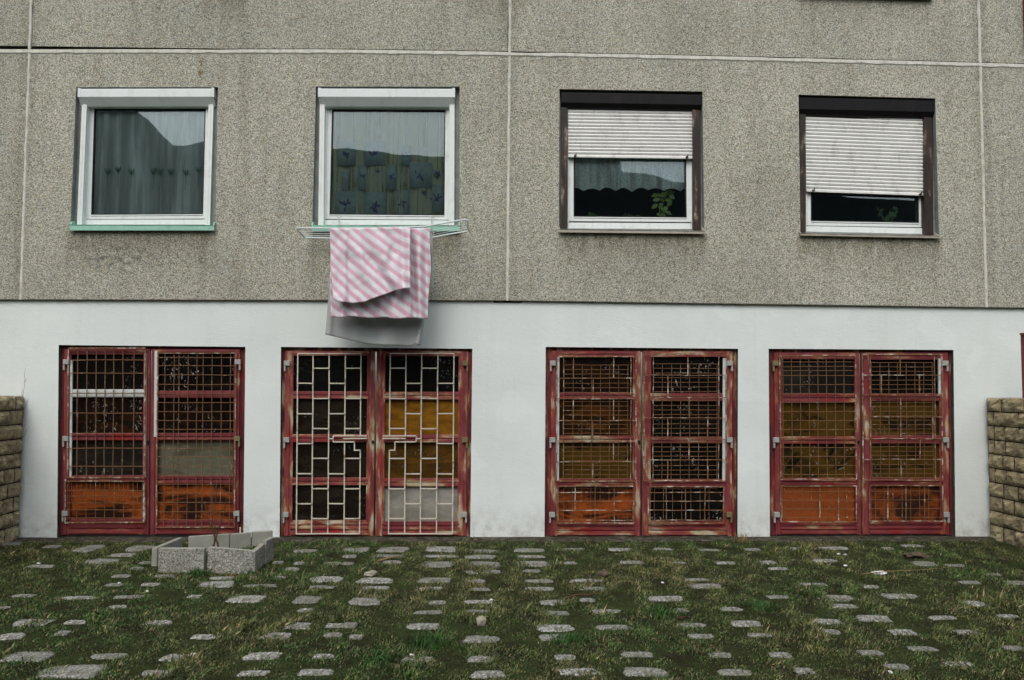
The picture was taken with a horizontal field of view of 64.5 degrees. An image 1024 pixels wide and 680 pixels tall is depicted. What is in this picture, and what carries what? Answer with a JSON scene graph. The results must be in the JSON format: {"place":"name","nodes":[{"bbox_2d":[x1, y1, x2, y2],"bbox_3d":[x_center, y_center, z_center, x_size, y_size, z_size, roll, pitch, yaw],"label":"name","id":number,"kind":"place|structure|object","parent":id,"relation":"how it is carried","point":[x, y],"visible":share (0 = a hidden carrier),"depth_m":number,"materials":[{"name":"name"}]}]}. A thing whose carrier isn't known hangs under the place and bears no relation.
{"place":"outdoors","nodes":[
{"label":"outdoors","id":0,"kind":"place"},
{"bbox_2d":[0,391,1023,679],"bbox_3d":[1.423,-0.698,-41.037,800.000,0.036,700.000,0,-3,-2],"label":"ground","id":1,"kind":"structure","parent":0,"point":[450,657],"depth_m":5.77,"materials":[{"name":"plant"}]},
{"bbox_2d":[0,396,23,545],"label":"stone wall","id":2,"kind":"structure","parent":1,"relation":"on","point":[11,418],"depth_m":8.50,"materials":[{"name":"stone"}]},
{"bbox_2d":[0,633,25,639],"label":"paving stone","id":3,"kind":"object","parent":1,"relation":"on","point":[9,636],"visible":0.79,"depth_m":5.33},
{"bbox_2d":[0,651,54,662],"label":"paving stone","id":4,"kind":"object","parent":1,"relation":"on","point":[41,655],"visible":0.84,"depth_m":4.92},
{"bbox_2d":[12,619,54,625],"bbox_3d":[-3.337,1.988,5.657,0.264,0.053,0.168,0,-3,-2],"label":"paving stone","id":5,"kind":"object","parent":1,"relation":"on","point":[23,621],"visible":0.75,"depth_m":5.63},
{"bbox_2d":[36,664,108,678],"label":"paving stone","id":6,"kind":"object","parent":1,"relation":"on","point":[81,671],"visible":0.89,"depth_m":4.68,"materials":[{"name":"stone"}]},
{"bbox_2d":[64,620,85,624],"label":"paving stone","id":7,"kind":"object","parent":1,"relation":"on","point":[74,622],"visible":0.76,"depth_m":5.63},
{"bbox_2d":[61,596,95,599],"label":"paving stone","id":8,"kind":"object","parent":1,"relation":"on","point":[74,597],"visible":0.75,"depth_m":6.30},
{"bbox_2d":[70,545,104,552],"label":"paving stone","id":9,"kind":"object","parent":1,"relation":"on","point":[87,548],"visible":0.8,"depth_m":8.20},
{"bbox_2d":[85,558,119,563],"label":"paving stone","id":10,"kind":"object","parent":1,"relation":"on","point":[98,560],"visible":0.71,"depth_m":7.66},
{"bbox_2d":[90,653,127,658],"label":"paving stone","id":11,"kind":"object","parent":1,"relation":"on","point":[106,656],"visible":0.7,"depth_m":4.96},
{"bbox_2d":[108,553,136,556],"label":"paving stone","id":12,"kind":"object","parent":1,"relation":"on","point":[122,555],"visible":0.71,"depth_m":7.95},
{"bbox_2d":[113,595,143,598],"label":"paving stone","id":13,"kind":"object","parent":1,"relation":"on","point":[123,597],"visible":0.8,"depth_m":6.31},
{"bbox_2d":[125,545,155,551],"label":"paving stone","id":14,"kind":"object","parent":1,"relation":"on","point":[140,547],"visible":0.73,"depth_m":8.26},
{"bbox_2d":[142,670,173,676],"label":"paving stone","id":15,"kind":"object","parent":1,"relation":"on","point":[149,672],"visible":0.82,"depth_m":4.67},
{"bbox_2d":[143,620,172,625],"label":"paving stone","id":16,"kind":"object","parent":1,"relation":"on","point":[163,622],"visible":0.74,"depth_m":5.63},
{"bbox_2d":[159,654,190,661],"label":"paving stone","id":17,"kind":"object","parent":1,"relation":"on","point":[176,656],"visible":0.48,"depth_m":4.95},
{"bbox_2d":[182,567,213,575],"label":"grass tuft","id":18,"kind":"object","parent":1,"relation":"on","point":[198,571],"visible":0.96,"depth_m":7.05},
{"bbox_2d":[190,634,218,639],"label":"paving stone","id":19,"kind":"object","parent":1,"relation":"on","point":[203,636],"visible":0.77,"depth_m":5.35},
{"bbox_2d":[151,530,273,573],"bbox_3d":[-2.800,2.000,7.773,1.056,0.283,1.353,0,-3,-2],"label":"concrete planter","id":20,"kind":"object","parent":1,"relation":"on","point":[176,556],"visible":0.75,"depth_m":7.17,"materials":[{"name":"concrete"}]},
{"bbox_2d":[204,477,227,546],"bbox_3d":[-2.930,1.736,8.007,0.227,0.760,0.088,0,-3,-2],"label":"bare shrub","id":21,"kind":"object","parent":1,"relation":"on","point":[214,535],"visible":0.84,"depth_m":8.01,"materials":[{"name":"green plant"}]},
{"bbox_2d":[197,581,234,587],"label":"paving stone","id":22,"kind":"object","parent":1,"relation":"on","point":[225,584],"visible":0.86,"depth_m":6.71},
{"bbox_2d":[225,595,266,602],"bbox_3d":[-2.073,2.029,6.297,0.303,0.053,0.220,0,-3,-2],"label":"paving stone","id":23,"kind":"object","parent":1,"relation":"on","point":[250,598],"visible":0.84,"depth_m":6.29,"materials":[{"name":"stone"}]},
{"bbox_2d":[236,670,269,676],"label":"paving stone","id":24,"kind":"object","parent":1,"relation":"on","point":[257,672],"visible":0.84,"depth_m":4.67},
{"bbox_2d":[241,652,282,659],"bbox_3d":[-1.529,1.952,4.975,0.230,0.053,0.122,0,-3,-2],"label":"paving stone","id":25,"kind":"object","parent":1,"relation":"on","point":[259,656],"visible":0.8,"depth_m":4.95,"materials":[{"name":"stone"}]},
{"bbox_2d":[260,632,290,639],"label":"paving stone","id":26,"kind":"object","parent":1,"relation":"on","point":[287,635],"visible":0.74,"depth_m":5.37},
{"bbox_2d":[279,622,310,629],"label":"paving stone","id":27,"kind":"object","parent":1,"relation":"on","point":[301,624],"visible":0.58,"depth_m":5.60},
{"bbox_2d":[292,596,321,603],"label":"paving stone","id":28,"kind":"object","parent":1,"relation":"on","point":[305,599],"visible":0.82,"depth_m":6.27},
{"bbox_2d":[297,669,333,675],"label":"paving stone","id":29,"kind":"object","parent":1,"relation":"on","point":[311,672],"visible":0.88,"depth_m":4.66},
{"bbox_2d":[310,576,343,582],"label":"paving stone","id":30,"kind":"object","parent":1,"relation":"on","point":[328,578],"visible":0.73,"depth_m":6.94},
{"bbox_2d":[323,632,342,637],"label":"paving stone","id":31,"kind":"object","parent":1,"relation":"on","point":[335,634],"visible":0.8,"depth_m":5.38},
{"bbox_2d":[325,623,342,627],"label":"paving stone","id":32,"kind":"object","parent":1,"relation":"on","point":[333,625],"visible":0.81,"depth_m":5.60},
{"bbox_2d":[341,622,357,628],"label":"paving stone","id":33,"kind":"object","parent":1,"relation":"on","point":[348,625],"visible":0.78,"depth_m":5.59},
{"bbox_2d":[343,547,369,552],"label":"paving stone","id":34,"kind":"object","parent":1,"relation":"on","point":[358,549],"visible":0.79,"depth_m":8.16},
{"bbox_2d":[348,597,379,605],"bbox_3d":[-1.135,2.030,6.239,0.255,0.054,0.230,0,-3,-2],"label":"paving stone","id":35,"kind":"object","parent":1,"relation":"on","point":[366,601],"visible":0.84,"depth_m":6.22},
{"bbox_2d":[356,577,392,583],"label":"paving stone","id":36,"kind":"object","parent":1,"relation":"on","point":[372,580],"visible":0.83,"depth_m":6.91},
{"bbox_2d":[344,646,405,665],"bbox_3d":[-0.834,1.914,4.911,0.399,0.082,0.266,0,-3,-2],"label":"grass tuft","id":37,"kind":"object","parent":1,"relation":"on","point":[378,657],"visible":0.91,"depth_m":4.91,"materials":[{"name":"plant"}]},
{"bbox_2d":[376,547,409,552],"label":"paving stone","id":38,"kind":"object","parent":1,"relation":"on","point":[395,549],"visible":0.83,"depth_m":8.17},
{"bbox_2d":[406,623,439,629],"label":"paving stone","id":39,"kind":"object","parent":1,"relation":"on","point":[423,626],"visible":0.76,"depth_m":5.58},
{"bbox_2d":[413,610,441,613],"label":"paving stone","id":40,"kind":"object","parent":1,"relation":"on","point":[429,611],"visible":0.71,"depth_m":5.94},
{"bbox_2d":[400,630,455,649],"bbox_3d":[-0.537,1.925,5.215,0.392,0.104,0.247,0,-3,-2],"label":"grass tuft","id":41,"kind":"object","parent":1,"relation":"on","point":[432,641],"visible":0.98,"depth_m":5.19,"materials":[{"name":"plant"}]},
{"bbox_2d":[417,577,450,582],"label":"paving stone","id":42,"kind":"object","parent":1,"relation":"on","point":[435,579],"visible":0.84,"depth_m":6.92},
{"bbox_2d":[422,561,453,567],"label":"paving stone","id":43,"kind":"object","parent":1,"relation":"on","point":[440,564],"visible":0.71,"depth_m":7.54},
{"bbox_2d":[425,546,456,551],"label":"paving stone","id":44,"kind":"object","parent":1,"relation":"on","point":[440,548],"visible":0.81,"depth_m":8.23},
{"bbox_2d":[464,600,492,603],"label":"paving stone","id":45,"kind":"object","parent":1,"relation":"on","point":[476,601],"visible":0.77,"depth_m":6.25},
{"bbox_2d":[467,656,492,661],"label":"paving stone","id":46,"kind":"object","parent":1,"relation":"on","point":[473,658],"visible":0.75,"depth_m":4.93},
{"bbox_2d":[464,555,496,558],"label":"paving stone","id":47,"kind":"object","parent":1,"relation":"on","point":[480,556],"visible":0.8,"depth_m":7.88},
{"bbox_2d":[476,616,485,625],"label":"stone","id":48,"kind":"object","parent":1,"relation":"on","point":[480,620],"visible":0.97,"depth_m":5.65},
{"bbox_2d":[462,635,499,642],"bbox_3d":[-0.201,1.980,5.323,0.252,0.053,0.132,0,-3,-2],"label":"paving stone","id":49,"kind":"object","parent":1,"relation":"on","point":[477,638],"visible":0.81,"depth_m":5.31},
{"bbox_2d":[465,570,501,573],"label":"paving stone","id":50,"kind":"object","parent":1,"relation":"on","point":[488,571],"visible":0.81,"depth_m":7.26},
{"bbox_2d":[468,561,500,567],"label":"paving stone","id":51,"kind":"object","parent":1,"relation":"on","point":[487,563],"visible":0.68,"depth_m":7.58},
{"bbox_2d":[470,670,505,678],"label":"paving stone","id":52,"kind":"object","parent":1,"relation":"on","point":[485,674],"visible":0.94,"depth_m":4.64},
{"bbox_2d":[12,534,994,542],"bbox_3d":[-0.121,2.185,8.834,12.400,0.084,0.445,0,-3,-2],"label":"kerb strip","id":53,"kind":"object","parent":1,"relation":"on","point":[374,538],"visible":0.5,"depth_m":8.82,"materials":[{"name":"concrete"}]},
{"bbox_2d":[0,0,1023,537],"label":"apartment building","id":54,"kind":"structure","parent":1,"relation":"on","point":[772,324],"depth_m":9.07,"materials":[{"name":"concrete"}]},
{"bbox_2d":[70,88,217,230],"bbox_3d":[-4.071,-2.015,9.042,1.614,1.672,0.255,0,-3,-2],"label":"window","id":55,"kind":"structure","parent":54,"relation":"in","point":[91,101],"depth_m":9.02,"materials":[{"name":"white plastic"}]},
{"bbox_2d":[93,111,204,213],"bbox_3d":[-4.078,-2.023,9.132,1.596,1.563,0.052,0,-3,-2],"label":"curtain","id":56,"kind":"object","parent":54,"relation":"hanging from","point":[148,162],"visible":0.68,"depth_m":9.13,"materials":[{"name":"fabric"}]},
{"bbox_2d":[59,345,244,534],"bbox_3d":[-3.946,1.091,8.890,2.070,2.094,0.191,0,-3,-2],"label":"double door","id":57,"kind":"structure","parent":54,"relation":"in","point":[191,413],"depth_m":8.86,"materials":[{"name":"paint"}]},
{"bbox_2d":[281,347,471,535],"bbox_3d":[-1.505,1.112,8.974,2.128,2.094,0.192,0,-3,-2],"label":"double door","id":58,"kind":"structure","parent":54,"relation":"in","point":[423,421],"depth_m":8.94,"materials":[{"name":"paint"}]},
{"bbox_2d":[296,217,468,238],"bbox_3d":[-1.368,-1.256,8.777,1.800,0.298,0.590,0,-3,-2],"label":"drying rack","id":59,"kind":"object","parent":54,"relation":"attached to","point":[431,230],"visible":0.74,"depth_m":8.62,"materials":[{"name":"white metal"}]},
{"bbox_2d":[325,231,433,345],"bbox_3d":[-1.396,-0.548,8.604,1.139,1.224,0.080,0,-3,1],"label":"grey sheet","id":60,"kind":"object","parent":59,"relation":"hanging from","point":[393,332],"visible":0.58,"depth_m":8.58,"materials":[{"name":"fabric"}]},
{"bbox_2d":[330,227,430,318],"bbox_3d":[-1.366,-0.702,8.370,1.051,0.958,0.233,0,-3,-2],"label":"striped sheet","id":61,"kind":"object","parent":59,"relation":"hanging from","point":[377,272],"visible":1,"depth_m":8.38,"materials":[{"name":"pink fabric"}]},
{"bbox_2d":[312,88,459,230],"bbox_3d":[-1.403,-2.038,9.137,1.659,1.701,0.255,0,-3,-2],"label":"window","id":62,"kind":"structure","parent":54,"relation":"in","point":[447,101],"depth_m":9.12,"materials":[{"name":"white plastic"}]},
{"bbox_2d":[331,111,443,213],"bbox_3d":[-1.405,-2.044,9.228,1.683,1.581,0.047,0,-3,-2],"label":"curtain","id":63,"kind":"object","parent":54,"relation":"hanging from","point":[387,162],"visible":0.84,"depth_m":9.22,"materials":[{"name":"fabric"}]},
{"bbox_2d":[575,158,684,191],"bbox_3d":[1.382,-2.206,9.338,1.452,1.021,0.034,0,-3,-2],"label":"lace valance","id":64,"kind":"object","parent":54,"relation":"hanging from","point":[669,181],"visible":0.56,"depth_m":9.32,"materials":[{"name":"fabric"}]},
{"bbox_2d":[558,91,704,233],"bbox_3d":[1.356,-2.023,9.232,1.673,1.679,0.255,0,-3,-2],"label":"window","id":65,"kind":"structure","parent":54,"relation":"in","point":[591,124],"depth_m":9.23,"materials":[{"name":"white plastic"}]},
{"bbox_2d":[545,347,735,535],"bbox_3d":[1.456,1.125,9.077,2.190,2.118,0.191,0,-3,-2],"label":"double door","id":66,"kind":"structure","parent":54,"relation":"in","point":[593,395],"depth_m":9.04,"materials":[{"name":"paint"}]},
{"bbox_2d":[651,185,674,216],"bbox_3d":[1.751,-1.534,9.416,0.278,0.539,0.136,0,-3,-2],"label":"potted plant","id":67,"kind":"object","parent":54,"relation":"in","point":[664,209],"visible":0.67,"depth_m":9.40,"materials":[{"name":"green plant"}]},
{"bbox_2d":[769,349,951,534],"bbox_3d":[3.950,1.138,9.163,2.155,2.107,0.191,0,-3,-2],"label":"double door","id":68,"kind":"structure","parent":54,"relation":"in","point":[826,406],"depth_m":9.13,"materials":[{"name":"paint"}]},
{"bbox_2d":[799,97,939,237],"bbox_3d":[4.073,-1.986,9.325,1.664,1.678,0.255,0,-3,-2],"label":"window","id":69,"kind":"structure","parent":54,"relation":"in","point":[847,145],"depth_m":9.32,"materials":[{"name":"white plastic"}]},
{"bbox_2d":[876,206,897,221],"bbox_3d":[4.388,-1.395,9.486,0.230,0.350,0.136,2,-4,-27],"label":"potted plant","id":70,"kind":"object","parent":54,"relation":"in","point":[891,214],"visible":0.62,"depth_m":9.50,"materials":[{"name":"green plant"}]},
{"bbox_2d":[514,548,544,551],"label":"paving stone","id":71,"kind":"object","parent":1,"relation":"on","point":[528,550],"visible":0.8,"depth_m":8.23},
{"bbox_2d":[517,555,544,557],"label":"paving stone","id":72,"kind":"object","parent":1,"relation":"on","point":[530,556],"visible":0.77,"depth_m":7.92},
{"bbox_2d":[515,561,548,566],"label":"paving stone","id":73,"kind":"object","parent":1,"relation":"on","point":[538,563],"visible":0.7,"depth_m":7.61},
{"bbox_2d":[525,579,553,582],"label":"paving stone","id":74,"kind":"object","parent":1,"relation":"on","point":[540,580],"visible":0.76,"depth_m":6.93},
{"bbox_2d":[525,587,553,590],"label":"paving stone","id":75,"kind":"object","parent":1,"relation":"on","point":[546,588],"visible":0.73,"depth_m":6.66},
{"bbox_2d":[539,600,565,605],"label":"paving stone","id":76,"kind":"object","parent":1,"relation":"on","point":[547,602],"visible":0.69,"depth_m":6.24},
{"bbox_2d":[539,634,566,640],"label":"paving stone","id":77,"kind":"object","parent":1,"relation":"on","point":[544,636],"visible":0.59,"depth_m":5.36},
{"bbox_2d":[536,624,574,631],"bbox_3d":[0.300,2.003,5.590,0.270,0.054,0.176,0,-3,-2],"label":"paving stone","id":78,"kind":"object","parent":1,"relation":"on","point":[554,627],"visible":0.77,"depth_m":5.57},
{"bbox_2d":[554,654,575,659],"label":"paving stone","id":79,"kind":"object","parent":1,"relation":"on","point":[565,656],"visible":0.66,"depth_m":4.95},
{"bbox_2d":[548,630,592,644],"bbox_3d":[0.377,1.938,5.292,0.332,0.072,0.210,0,-3,-2],"label":"grass tuft","id":80,"kind":"object","parent":1,"relation":"on","point":[569,638],"visible":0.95,"depth_m":5.28,"materials":[{"name":"plant"}]},
{"bbox_2d":[555,668,599,675],"bbox_3d":[0.383,1.937,4.691,0.265,0.053,0.115,0,-3,-2],"label":"paving stone","id":81,"kind":"object","parent":1,"relation":"on","point":[567,671],"visible":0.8,"depth_m":4.68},
{"bbox_2d":[591,609,620,613],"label":"paving stone","id":82,"kind":"object","parent":1,"relation":"on","point":[607,610],"visible":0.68,"depth_m":6.01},
{"bbox_2d":[595,625,632,629],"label":"paving stone","id":83,"kind":"object","parent":1,"relation":"on","point":[600,627],"visible":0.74,"depth_m":5.58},
{"bbox_2d":[621,651,652,656],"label":"paving stone","id":84,"kind":"object","parent":1,"relation":"on","point":[639,654],"visible":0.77,"depth_m":5.01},
{"bbox_2d":[623,667,668,676],"bbox_3d":[0.773,1.945,4.716,0.264,0.053,0.135,0,-3,-2],"label":"paving stone","id":85,"kind":"object","parent":1,"relation":"on","point":[637,671],"visible":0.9,"depth_m":4.70,"materials":[{"name":"stone"}]},
{"bbox_2d":[642,601,686,619],"bbox_3d":[1.111,1.980,5.939,0.331,0.085,0.322,2,-4,-31],"label":"grass tuft","id":86,"kind":"object","parent":1,"relation":"on","point":[660,612],"visible":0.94,"depth_m":5.92,"materials":[{"name":"plant"}]},
{"bbox_2d":[648,596,683,601],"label":"paving stone","id":87,"kind":"object","parent":1,"relation":"on","point":[665,598],"visible":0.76,"depth_m":6.33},
{"bbox_2d":[681,623,705,627],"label":"paving stone","id":88,"kind":"object","parent":1,"relation":"on","point":[697,624],"visible":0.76,"depth_m":5.66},
{"bbox_2d":[687,634,712,638],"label":"paving stone","id":89,"kind":"object","parent":1,"relation":"on","point":[706,636],"visible":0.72,"depth_m":5.38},
{"bbox_2d":[687,583,721,588],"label":"paving stone","id":90,"kind":"object","parent":1,"relation":"on","point":[705,585],"visible":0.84,"depth_m":6.75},
{"bbox_2d":[707,652,730,657],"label":"paving stone","id":91,"kind":"object","parent":1,"relation":"on","point":[724,655],"visible":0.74,"depth_m":5.01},
{"bbox_2d":[720,607,742,610],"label":"paving stone","id":92,"kind":"object","parent":1,"relation":"on","point":[730,609],"visible":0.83,"depth_m":6.04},
{"bbox_2d":[717,669,752,675],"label":"paving stone","id":93,"kind":"object","parent":1,"relation":"on","point":[736,672],"visible":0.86,"depth_m":4.71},
{"bbox_2d":[731,620,760,626],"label":"paving stone","id":94,"kind":"object","parent":1,"relation":"on","point":[743,623],"visible":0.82,"depth_m":5.67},
{"bbox_2d":[747,633,771,637],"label":"paving stone","id":95,"kind":"object","parent":1,"relation":"on","point":[758,634],"visible":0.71,"depth_m":5.42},
{"bbox_2d":[734,596,786,612],"bbox_3d":[1.847,1.988,6.085,0.470,0.082,0.263,0,-3,-2],"label":"grass tuft","id":96,"kind":"object","parent":1,"relation":"on","point":[762,606],"visible":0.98,"depth_m":6.08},
{"bbox_2d":[765,595,788,598],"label":"paving stone","id":97,"kind":"object","parent":1,"relation":"on","point":[777,597],"visible":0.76,"depth_m":6.41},
{"bbox_2d":[768,652,792,657],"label":"paving stone","id":98,"kind":"object","parent":1,"relation":"on","point":[780,654],"visible":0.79,"depth_m":5.02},
{"bbox_2d":[794,667,814,673],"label":"paving stone","id":99,"kind":"object","parent":1,"relation":"on","point":[801,670],"visible":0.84,"depth_m":4.73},
{"bbox_2d":[812,618,843,624],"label":"paving stone","id":100,"kind":"object","parent":1,"relation":"on","point":[829,621],"visible":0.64,"depth_m":5.74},
{"bbox_2d":[819,546,848,549],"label":"paving stone","id":101,"kind":"object","parent":1,"relation":"on","point":[836,547],"visible":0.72,"depth_m":8.42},
{"bbox_2d":[819,595,853,601],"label":"paving stone","id":102,"kind":"object","parent":1,"relation":"on","point":[838,597],"visible":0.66,"depth_m":6.44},
{"bbox_2d":[829,604,857,608],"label":"paving stone","id":103,"kind":"object","parent":1,"relation":"on","point":[847,605],"visible":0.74,"depth_m":6.15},
{"bbox_2d":[856,650,884,655],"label":"paving stone","id":104,"kind":"object","parent":1,"relation":"on","point":[870,652],"visible":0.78,"depth_m":5.06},
{"bbox_2d":[855,615,892,621],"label":"paving stone","id":105,"kind":"object","parent":1,"relation":"on","point":[876,618],"visible":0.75,"depth_m":5.82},
{"bbox_2d":[883,664,909,669],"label":"paving stone","id":106,"kind":"object","parent":1,"relation":"on","point":[901,666],"visible":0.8,"depth_m":4.81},
{"bbox_2d":[881,593,917,598],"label":"paving stone","id":107,"kind":"object","parent":1,"relation":"on","point":[892,596],"visible":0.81,"depth_m":6.49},
{"bbox_2d":[887,629,917,635],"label":"paving stone","id":108,"kind":"object","parent":1,"relation":"on","point":[904,631],"visible":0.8,"depth_m":5.50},
{"bbox_2d":[903,552,928,558],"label":"stone","id":109,"kind":"object","parent":1,"relation":"on","point":[915,555],"visible":0.9,"depth_m":7.97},
{"bbox_2d":[906,646,938,651],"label":"paving stone","id":110,"kind":"object","parent":1,"relation":"on","point":[925,648],"visible":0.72,"depth_m":5.16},
{"bbox_2d":[910,561,938,565],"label":"paving stone","id":111,"kind":"object","parent":1,"relation":"on","point":[922,563],"visible":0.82,"depth_m":7.68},
{"bbox_2d":[928,616,956,619],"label":"paving stone","id":112,"kind":"object","parent":1,"relation":"on","point":[941,617],"visible":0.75,"depth_m":5.89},
{"bbox_2d":[964,600,988,606],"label":"paving stone","id":113,"kind":"object","parent":1,"relation":"on","point":[978,603],"visible":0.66,"depth_m":6.24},
{"bbox_2d":[987,398,1023,548],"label":"stone wall","id":114,"kind":"structure","parent":1,"relation":"on","point":[1005,421],"depth_m":8.75,"materials":[{"name":"stone"}]},
{"bbox_2d":[1002,645,1023,650],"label":"paving stone","id":115,"kind":"object","parent":1,"relation":"on","point":[1015,647],"visible":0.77,"depth_m":5.20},
{"bbox_2d":[1020,333,1023,397],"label":"railing","id":116,"kind":"object","parent":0,"point":[1022,350],"visible":0.87,"depth_m":8.74,"materials":[{"name":"paint"}]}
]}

